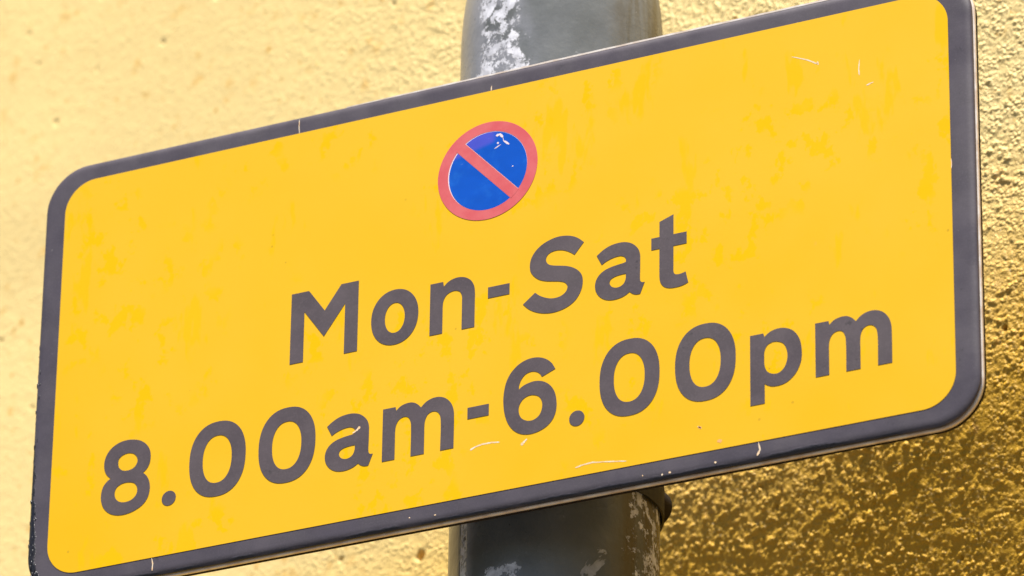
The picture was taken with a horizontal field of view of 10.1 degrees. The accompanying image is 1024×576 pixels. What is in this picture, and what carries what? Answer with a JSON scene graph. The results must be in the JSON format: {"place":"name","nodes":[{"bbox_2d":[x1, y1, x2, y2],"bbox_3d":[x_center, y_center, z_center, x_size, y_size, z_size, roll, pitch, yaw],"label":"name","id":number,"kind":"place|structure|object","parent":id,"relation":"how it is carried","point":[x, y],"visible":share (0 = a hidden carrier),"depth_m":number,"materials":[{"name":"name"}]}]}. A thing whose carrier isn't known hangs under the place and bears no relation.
{"place":"outdoors","nodes":[
{"label":"outdoors","id":0,"kind":"place"},
{"label":"pavement","id":1,"kind":"structure","parent":0,"visible":0},
{"bbox_2d":[0,0,1023,575],"bbox_3d":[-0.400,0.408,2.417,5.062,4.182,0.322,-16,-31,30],"label":"building wall","id":2,"kind":"structure","parent":1,"relation":"on","point":[86,82],"depth_m":2.42,"materials":[{"name":"yellow paint"}]},
{"bbox_2d":[448,0,662,575],"bbox_3d":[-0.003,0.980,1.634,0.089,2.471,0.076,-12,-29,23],"label":"sign pole","id":3,"kind":"object","parent":1,"relation":"on","point":[617,535],"visible":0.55,"depth_m":2.06,"materials":[{"name":"grey metal"}]},
{"bbox_2d":[28,0,986,575],"bbox_3d":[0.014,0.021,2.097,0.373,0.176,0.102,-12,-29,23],"label":"parking sign","id":4,"kind":"object","parent":3,"relation":"attached to","point":[648,268],"visible":0.99,"depth_m":2.05,"materials":[{"name":"yellow metal"}]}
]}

